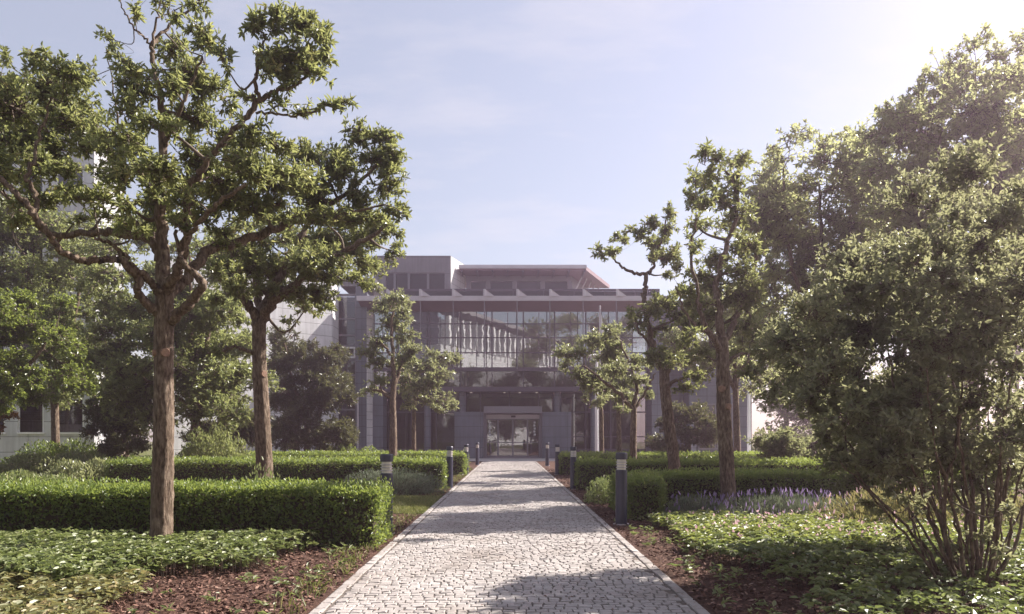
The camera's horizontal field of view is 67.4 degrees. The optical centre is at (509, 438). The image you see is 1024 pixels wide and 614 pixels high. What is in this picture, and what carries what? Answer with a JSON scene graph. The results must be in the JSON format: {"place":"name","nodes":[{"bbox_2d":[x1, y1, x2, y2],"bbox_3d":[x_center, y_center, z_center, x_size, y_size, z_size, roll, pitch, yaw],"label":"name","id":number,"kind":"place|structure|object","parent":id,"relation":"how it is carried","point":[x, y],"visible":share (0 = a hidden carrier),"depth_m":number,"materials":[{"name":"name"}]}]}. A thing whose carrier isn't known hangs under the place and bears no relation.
{"place":"outdoors","nodes":[
{"label":"outdoors","id":0,"kind":"place"},
{"bbox_2d":[0,115,122,461],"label":"white office block","id":1,"kind":"structure","parent":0,"point":[33,424],"depth_m":31.44,"materials":[{"name":"paint"}]},
{"bbox_2d":[0,244,4,271],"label":"window","id":2,"kind":"structure","parent":1,"relation":"in","point":[1,248],"depth_m":30.94,"materials":[{"name":"grey glass"}]},
{"bbox_2d":[0,419,5,433],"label":"window","id":3,"kind":"structure","parent":1,"relation":"in","point":[1,420],"depth_m":30.94,"materials":[{"name":"white paint"}]},
{"bbox_2d":[18,343,38,350],"bbox_3d":[-19.486,-4.115,31.311,0.960,1.510,0.340,0,0,-20],"label":"window","id":4,"kind":"structure","parent":1,"relation":"in","point":[24,346],"depth_m":31.21,"materials":[{"name":"white paint"}]},
{"bbox_2d":[17,401,43,433],"bbox_3d":[-19.486,-0.915,31.311,0.960,1.510,0.340,0,0,-20],"label":"window","id":5,"kind":"structure","parent":1,"relation":"in","point":[32,421],"depth_m":31.29,"materials":[{"name":"grey glass"}]},
{"bbox_2d":[18,243,43,262],"bbox_3d":[-19.486,-7.315,31.311,0.960,1.510,0.340,0,0,-20],"label":"window","id":6,"kind":"structure","parent":1,"relation":"in","point":[33,250],"depth_m":31.33,"materials":[{"name":"white paint"}]},
{"bbox_2d":[18,164,43,196],"bbox_3d":[-19.486,-10.515,31.311,0.960,1.510,0.340,0,0,-20],"label":"window","id":7,"kind":"structure","parent":1,"relation":"in","point":[42,188],"depth_m":31.40,"materials":[{"name":"grey glass"}]},
{"bbox_2d":[56,165,83,201],"bbox_3d":[-18.167,-10.515,31.791,1.050,1.510,0.340,0,0,-20],"label":"window","id":8,"kind":"structure","parent":1,"relation":"in","point":[61,178],"depth_m":31.83,"materials":[{"name":"grey glass"}]},
{"bbox_2d":[59,398,83,433],"bbox_3d":[-18.167,-0.915,31.791,1.050,1.510,0.340,0,0,-20],"label":"window","id":9,"kind":"structure","parent":1,"relation":"in","point":[70,421],"depth_m":31.79,"materials":[{"name":"grey glass"}]},
{"bbox_2d":[245,456,279,480],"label":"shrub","id":10,"kind":"object","parent":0,"point":[260,476],"visible":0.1,"depth_m":11.61,"materials":[{"name":"green plant"}]},
{"bbox_2d":[393,497,441,513],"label":"lawn","id":11,"kind":"structure","parent":0,"point":[420,510],"depth_m":12.34,"materials":[{"name":"green plant"}]},
{"bbox_2d":[254,468,472,613],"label":"grass","id":12,"kind":"structure","parent":11,"relation":"on","point":[409,504],"depth_m":10.39,"materials":[{"name":"green plant"}]},
{"bbox_2d":[170,256,751,457],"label":"office building","id":13,"kind":"structure","parent":0,"point":[504,329],"depth_m":45.00,"materials":[{"name":"metal"}]},
{"bbox_2d":[339,293,355,450],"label":"window","id":14,"kind":"structure","parent":13,"relation":"in","point":[347,305],"depth_m":44.49,"materials":[{"name":"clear glass"}]},
{"bbox_2d":[385,273,394,288],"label":"roof window","id":15,"kind":"structure","parent":13,"relation":"in","point":[390,279],"depth_m":52.15,"materials":[{"name":"grey glass"}]},
{"bbox_2d":[395,273,408,288],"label":"roof window","id":16,"kind":"structure","parent":13,"relation":"in","point":[401,279],"depth_m":52.15,"materials":[{"name":"grey glass"}]},
{"bbox_2d":[409,273,427,288],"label":"roof window","id":17,"kind":"structure","parent":13,"relation":"in","point":[416,280],"depth_m":52.15,"materials":[{"name":"grey glass"}]},
{"bbox_2d":[428,273,444,288],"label":"roof window","id":18,"kind":"structure","parent":13,"relation":"in","point":[435,280],"depth_m":52.15,"materials":[{"name":"glass"}]},
{"bbox_2d":[486,419,497,456],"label":"door leaf","id":19,"kind":"structure","parent":13,"relation":"in","point":[491,441],"depth_m":45.73,"materials":[{"name":"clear glass"}]},
{"bbox_2d":[498,419,512,456],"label":"door leaf","id":20,"kind":"structure","parent":13,"relation":"in","point":[505,426],"depth_m":45.73,"materials":[{"name":"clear glass"}]},
{"bbox_2d":[513,419,527,456],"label":"door leaf","id":21,"kind":"structure","parent":13,"relation":"in","point":[520,426],"depth_m":45.73,"materials":[{"name":"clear glass"}]},
{"bbox_2d":[528,419,538,456],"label":"door leaf","id":22,"kind":"structure","parent":13,"relation":"in","point":[533,441],"depth_m":45.73,"materials":[{"name":"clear glass"}]},
{"bbox_2d":[698,404,732,449],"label":"wing window","id":23,"kind":"structure","parent":13,"relation":"in","point":[710,406],"depth_m":46.22,"materials":[{"name":"grey glass"}]},
{"bbox_2d":[309,461,709,613],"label":"path","id":24,"kind":"structure","parent":0,"point":[468,500],"depth_m":7.31,"materials":[{"name":"stone"}]},
{"bbox_2d":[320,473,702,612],"bbox_3d":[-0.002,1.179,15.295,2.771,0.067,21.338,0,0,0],"label":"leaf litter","id":25,"kind":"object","parent":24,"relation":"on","point":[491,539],"visible":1,"depth_m":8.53,"materials":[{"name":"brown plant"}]},
{"bbox_2d":[469,458,554,460],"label":"forecourt","id":26,"kind":"structure","parent":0,"point":[511,459],"depth_m":42.58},
{"bbox_2d":[599,306,603,450],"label":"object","id":27,"kind":"object","parent":26,"relation":"on","point":[600,323],"visible":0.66,"depth_m":41.97,"materials":[{"name":"metal"}]},
{"bbox_2d":[747,376,750,450],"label":"lamp post","id":28,"kind":"object","parent":26,"relation":"on","point":[748,420],"visible":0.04,"depth_m":42.93,"materials":[{"name":"grey metal"}]},
{"bbox_2d":[0,0,1023,441],"label":"sky","id":29,"kind":"structure","parent":0,"point":[533,131],"materials":[{"name":"blue"}]},
{"bbox_2d":[1,461,1023,613],"bbox_3d":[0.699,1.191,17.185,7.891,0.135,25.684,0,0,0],"label":"bark mulch","id":30,"kind":"object","parent":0,"point":[227,591],"visible":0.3,"depth_m":6.22,"materials":[{"name":"brown wood"}]},
{"bbox_2d":[0,468,81,486],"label":"leafy shrub","id":31,"kind":"object","parent":30,"relation":"on","point":[18,473],"visible":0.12,"depth_m":15.74,"materials":[{"name":"green plant"}]},
{"bbox_2d":[37,456,111,483],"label":"leafy shrub","id":32,"kind":"object","parent":30,"relation":"on","point":[93,468],"visible":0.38,"depth_m":18.53,"materials":[{"name":"green plant"}]},
{"bbox_2d":[0,564,155,613],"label":"ground cover","id":33,"kind":"object","parent":30,"relation":"on","point":[90,588],"visible":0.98,"depth_m":5.48,"materials":[{"name":"yellow plant"}]},
{"bbox_2d":[0,527,318,589],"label":"ground cover","id":34,"kind":"object","parent":30,"relation":"on","point":[65,554],"visible":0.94,"depth_m":6.95,"materials":[{"name":"green plant"}]},
{"bbox_2d":[73,209,284,450],"bbox_3d":[-10.861,-3.199,24.071,7.280,8.932,6.130,0,0,0],"label":"park tree","id":35,"kind":"object","parent":30,"relation":"on","point":[199,324],"visible":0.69,"depth_m":23.23,"materials":[{"name":"green plant"}]},
{"bbox_2d":[0,475,394,548],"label":"hedge","id":36,"kind":"object","parent":30,"relation":"on","point":[336,513],"visible":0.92,"depth_m":8.45,"materials":[{"name":"green plant"}]},
{"bbox_2d":[0,0,412,541],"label":"broadleaf tree","id":37,"kind":"object","parent":30,"relation":"on","point":[26,139],"visible":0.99,"depth_m":7.77,"materials":[{"name":"green plant"}]},
{"bbox_2d":[175,422,250,462],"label":"leafy shrub","id":38,"kind":"object","parent":30,"relation":"on","point":[210,443],"visible":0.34,"depth_m":22.82,"materials":[{"name":"green plant"}]},
{"bbox_2d":[176,408,274,450],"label":"evergreen shrub","id":39,"kind":"object","parent":30,"relation":"on","point":[247,434],"visible":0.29,"depth_m":28.35,"materials":[{"name":"green plant"}]},
{"bbox_2d":[127,539,360,613],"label":"weeds","id":40,"kind":"object","parent":30,"relation":"on","point":[133,610],"visible":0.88,"depth_m":6.31,"materials":[{"name":"green plant"}]},
{"bbox_2d":[103,454,448,489],"bbox_3d":[-5.445,0.815,18.552,8.097,0.835,1.694,0,0,0],"label":"hedge","id":41,"kind":"object","parent":30,"relation":"on","point":[290,466],"visible":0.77,"depth_m":17.88,"materials":[{"name":"green plant"}]},
{"bbox_2d":[202,198,407,479],"bbox_3d":[-3.245,-1.319,12.352,3.255,5.166,2.772,0,0,0],"label":"broadleaf tree","id":42,"kind":"object","parent":30,"relation":"on","point":[307,257],"visible":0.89,"depth_m":12.15,"materials":[{"name":"green plant"}]},
{"bbox_2d":[266,324,361,454],"bbox_3d":[-8.649,-1.836,32.861,4.912,6.192,4.231,0,0,0],"label":"yew shrub","id":43,"kind":"object","parent":30,"relation":"on","point":[330,386],"visible":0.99,"depth_m":32.16,"materials":[{"name":"green plant"}]},
{"bbox_2d":[333,442,359,451],"bbox_3d":[-6.894,0.656,32.220,1.634,1.159,1.573,0,0,0],"label":"box ball","id":44,"kind":"object","parent":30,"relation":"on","point":[341,448],"visible":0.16,"depth_m":32.04,"materials":[{"name":"green plant"}]},
{"bbox_2d":[240,449,469,474],"bbox_3d":[-5.105,0.801,25.493,7.600,0.873,2.010,0,0,0],"label":"hedge","id":45,"kind":"object","parent":30,"relation":"on","point":[460,459],"visible":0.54,"depth_m":24.70,"materials":[{"name":"green plant"}]},
{"bbox_2d":[360,445,377,451],"bbox_3d":[-5.748,0.746,31.593,1.186,0.970,1.223,0,0,0],"label":"box ball","id":46,"kind":"object","parent":30,"relation":"on","point":[373,449],"visible":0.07,"depth_m":31.53,"materials":[{"name":"green plant"}]},
{"bbox_2d":[380,454,394,533],"bbox_3d":[-1.542,0.710,9.621,0.220,1.020,0.220,0,0,41],"label":"path bollard","id":47,"kind":"object","parent":30,"relation":"on","point":[386,460],"visible":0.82,"depth_m":9.56,"materials":[{"name":"metal"}]},
{"bbox_2d":[354,284,423,456],"bbox_3d":[-3.702,-1.770,23.721,2.116,6.060,2.279,0,0,-14],"label":"broadleaf tree","id":48,"kind":"object","parent":30,"relation":"on","point":[396,301],"visible":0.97,"depth_m":23.75,"materials":[{"name":"green plant"}]},
{"bbox_2d":[342,467,451,495],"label":"lavender shrub","id":49,"kind":"object","parent":30,"relation":"on","point":[401,485],"visible":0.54,"depth_m":16.33,"materials":[{"name":"green plant"}]},
{"bbox_2d":[396,346,463,450],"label":"broadleaf tree","id":50,"kind":"object","parent":30,"relation":"on","point":[408,385],"visible":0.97,"depth_m":28.63,"materials":[{"name":"green plant"}]},
{"bbox_2d":[446,446,452,488],"bbox_3d":[-1.427,0.710,18.303,0.220,1.020,0.220,0,0,30],"label":"path bollard","id":51,"kind":"object","parent":30,"relation":"on","point":[449,456],"visible":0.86,"depth_m":18.24,"materials":[{"name":"metal"}]},
{"bbox_2d":[464,444,468,474],"bbox_3d":[-1.430,0.710,25.388,0.220,1.020,0.220,0,1,1],"label":"path bollard","id":52,"kind":"object","parent":30,"relation":"on","point":[466,446],"visible":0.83,"depth_m":25.32,"materials":[{"name":"metal"}]},
{"bbox_2d":[476,443,478,464],"bbox_3d":[-1.429,0.710,34.205,0.220,1.020,0.220,0,-1,-20],"label":"path bollard","id":53,"kind":"object","parent":30,"relation":"on","point":[477,453],"visible":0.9,"depth_m":34.13,"materials":[{"name":"metal"}]},
{"bbox_2d":[545,443,548,465],"bbox_3d":[1.624,0.710,32.997,0.220,1.020,0.220,0,0,1],"label":"path bollard","id":54,"kind":"object","parent":30,"relation":"on","point":[547,455],"visible":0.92,"depth_m":32.93,"materials":[{"name":"metal"}]},
{"bbox_2d":[554,444,560,474],"bbox_3d":[1.562,0.710,24.998,0.220,1.020,0.220,0,0,12],"label":"path bollard","id":55,"kind":"object","parent":30,"relation":"on","point":[557,453],"visible":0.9,"depth_m":24.93,"materials":[{"name":"metal"}]},
{"bbox_2d":[570,447,577,489],"bbox_3d":[1.500,0.710,18.004,0.220,1.020,0.220,0,-1,-27],"label":"path bollard","id":56,"kind":"object","parent":30,"relation":"on","point":[573,455],"visible":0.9,"depth_m":17.94,"materials":[{"name":"metal"}]},
{"bbox_2d":[588,354,598,452],"bbox_3d":[4.450,-1.550,39.200,0.920,5.500,0.920,0,0,0],"label":"lamp post","id":57,"kind":"object","parent":30,"relation":"on","point":[596,425],"visible":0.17,"depth_m":39.12,"materials":[{"name":"grey metal"}]},
{"bbox_2d":[580,378,607,452],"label":"broadleaf tree","id":58,"kind":"object","parent":30,"relation":"on","point":[599,401],"visible":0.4,"depth_m":29.43,"materials":[{"name":"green plant"}]},
{"bbox_2d":[583,475,614,504],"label":"shrub","id":59,"kind":"object","parent":30,"relation":"on","point":[600,495],"visible":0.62,"depth_m":14.13,"materials":[{"name":"green plant"}]},
{"bbox_2d":[551,320,655,459],"bbox_3d":[2.683,-1.084,21.680,3.202,4.694,2.893,0,0,0],"label":"broadleaf tree","id":60,"kind":"object","parent":30,"relation":"on","point":[612,348],"visible":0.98,"depth_m":21.46,"materials":[{"name":"green plant"}]},
{"bbox_2d":[594,363,640,451],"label":"broadleaf tree","id":61,"kind":"object","parent":30,"relation":"on","point":[623,382],"visible":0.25,"depth_m":25.43,"materials":[{"name":"green plant"}]},
{"bbox_2d":[613,452,628,525],"bbox_3d":[1.552,0.710,10.651,0.220,1.020,0.220,0,0,44],"label":"path bollard","id":62,"kind":"object","parent":30,"relation":"on","point":[621,497],"visible":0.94,"depth_m":10.59,"materials":[{"name":"metal"}]},
{"bbox_2d":[587,200,715,471],"bbox_3d":[3.118,-1.849,16.643,2.839,6.258,2.441,0,0,18],"label":"broadleaf tree","id":63,"kind":"object","parent":30,"relation":"on","point":[660,358],"visible":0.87,"depth_m":16.38,"materials":[{"name":"green plant"}]},
{"bbox_2d":[558,450,763,475],"bbox_3d":[5.311,0.814,25.405,7.588,0.860,1.812,0,0,0],"label":"hedge","id":64,"kind":"object","parent":30,"relation":"on","point":[564,463],"visible":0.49,"depth_m":24.68,"materials":[{"name":"green plant"}]},
{"bbox_2d":[644,397,717,452],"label":"evergreen shrub","id":65,"kind":"object","parent":30,"relation":"on","point":[703,431],"visible":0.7,"depth_m":33.56,"materials":[{"name":"green plant"}]},
{"bbox_2d":[660,489,735,519],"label":"lavender shrub","id":66,"kind":"object","parent":30,"relation":"on","point":[697,503],"visible":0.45,"depth_m":11.25,"materials":[{"name":"purple plant"}]},
{"bbox_2d":[573,455,842,489],"bbox_3d":[5.017,0.825,18.306,7.130,0.813,1.595,0,0,0],"label":"hedge","id":67,"kind":"object","parent":30,"relation":"on","point":[589,469],"visible":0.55,"depth_m":17.68,"materials":[{"name":"green plant"}]},
{"bbox_2d":[614,516,812,613],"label":"weeds","id":68,"kind":"object","parent":30,"relation":"on","point":[727,577],"visible":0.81,"depth_m":6.57,"materials":[{"name":"green plant"}]},
{"bbox_2d":[666,137,772,508],"bbox_3d":[3.393,-1.805,12.195,1.699,6.150,2.831,0,0,17],"label":"broadleaf tree","id":69,"kind":"object","parent":30,"relation":"on","point":[747,290],"visible":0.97,"depth_m":12.05,"materials":[{"name":"green plant"}]},
{"bbox_2d":[647,277,794,451],"bbox_3d":[7.825,-2.467,28.113,5.587,7.456,4.240,0,0,0],"label":"park tree","id":70,"kind":"object","parent":30,"relation":"on","point":[668,338],"visible":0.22,"depth_m":27.89,"materials":[{"name":"green plant"}]},
{"bbox_2d":[696,487,860,516],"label":"lavender shrub","id":71,"kind":"object","parent":30,"relation":"on","point":[775,504],"visible":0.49,"depth_m":11.13,"materials":[{"name":"purple plant"}]},
{"bbox_2d":[740,426,859,459],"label":"evergreen shrub","id":72,"kind":"object","parent":30,"relation":"on","point":[780,442],"visible":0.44,"depth_m":21.29,"materials":[{"name":"green plant"}]},
{"bbox_2d":[607,466,1014,520],"bbox_3d":[4.962,0.850,12.232,6.616,0.765,2.314,0,0,0],"label":"hedge","id":73,"kind":"object","parent":30,"relation":"on","point":[649,491],"visible":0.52,"depth_m":12.47,"materials":[{"name":"green plant"}]},
{"bbox_2d":[725,117,906,454],"bbox_3d":[8.386,-3.727,19.961,5.707,9.974,4.443,0,0,0],"label":"park tree","id":74,"kind":"object","parent":30,"relation":"on","point":[782,202],"visible":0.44,"depth_m":19.35,"materials":[{"name":"green plant"}]},
{"bbox_2d":[646,506,1023,553],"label":"ground cover","id":75,"kind":"object","parent":30,"relation":"on","point":[705,524],"visible":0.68,"depth_m":8.93,"materials":[{"name":"green plant"}]},
{"bbox_2d":[689,531,1023,613],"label":"ground cover","id":76,"kind":"object","parent":30,"relation":"on","point":[902,561],"visible":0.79,"depth_m":6.00,"materials":[{"name":"green plant"}]},
{"bbox_2d":[744,131,1023,596],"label":"multi stemmed shrub","id":77,"kind":"object","parent":30,"relation":"on","point":[933,296],"visible":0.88,"depth_m":5.54,"materials":[{"name":"green plant"}]},
{"bbox_2d":[802,484,988,524],"bbox_3d":[5.210,0.890,10.217,2.532,0.687,1.966,0,0,0],"label":"tall perennial","id":78,"kind":"object","parent":30,"relation":"on","point":[856,508],"visible":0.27,"depth_m":10.04,"materials":[{"name":"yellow plant"}]},
{"bbox_2d":[843,22,1023,434],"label":"park tree","id":79,"kind":"object","parent":30,"relation":"on","point":[904,120],"visible":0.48,"depth_m":15.28,"materials":[{"name":"green plant"}]},
{"bbox_2d":[959,492,1023,527],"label":"tall perennial","id":80,"kind":"object","parent":30,"relation":"on","point":[1019,503],"visible":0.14,"depth_m":9.58,"materials":[{"name":"yellow plant"}]},
{"bbox_2d":[129,442,1023,489],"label":"ground","id":81,"kind":"structure","parent":0,"point":[146,453],"depth_m":61.23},
{"bbox_2d":[0,409,21,438],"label":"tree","id":82,"kind":"object","parent":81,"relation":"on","point":[13,414],"visible":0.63,"depth_m":21.86,"materials":[{"name":"green plant"}]},
{"bbox_2d":[0,286,100,415],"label":"park tree","id":83,"kind":"object","parent":81,"relation":"on","point":[20,381],"visible":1,"depth_m":19.54,"materials":[{"name":"green plant"}]},
{"bbox_2d":[0,450,131,477],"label":"leafy shrub","id":84,"kind":"object","parent":81,"relation":"on","point":[38,463],"visible":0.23,"depth_m":21.47,"materials":[{"name":"green plant"}]},
{"bbox_2d":[0,190,135,454],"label":"park tree","id":85,"kind":"object","parent":81,"relation":"on","point":[30,272],"visible":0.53,"depth_m":26.10,"materials":[{"name":"green plant"}]},
{"bbox_2d":[0,437,136,463],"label":"leafy shrub","id":86,"kind":"object","parent":81,"relation":"on","point":[57,449],"visible":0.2,"depth_m":26.28,"materials":[{"name":"green plant"}]},
{"bbox_2d":[74,335,152,457],"bbox_3d":[-12.947,-1.111,25.988,3.096,4.742,2.866,0,0,0],"label":"evergreen shrub","id":87,"kind":"object","parent":81,"relation":"on","point":[123,443],"visible":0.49,"depth_m":25.30,"materials":[{"name":"green plant"}]},
{"bbox_2d":[696,334,1023,451],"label":"tree","id":88,"kind":"object","parent":81,"relation":"on","point":[785,415],"visible":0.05,"depth_m":55.32,"materials":[{"name":"green plant"}]}
]}

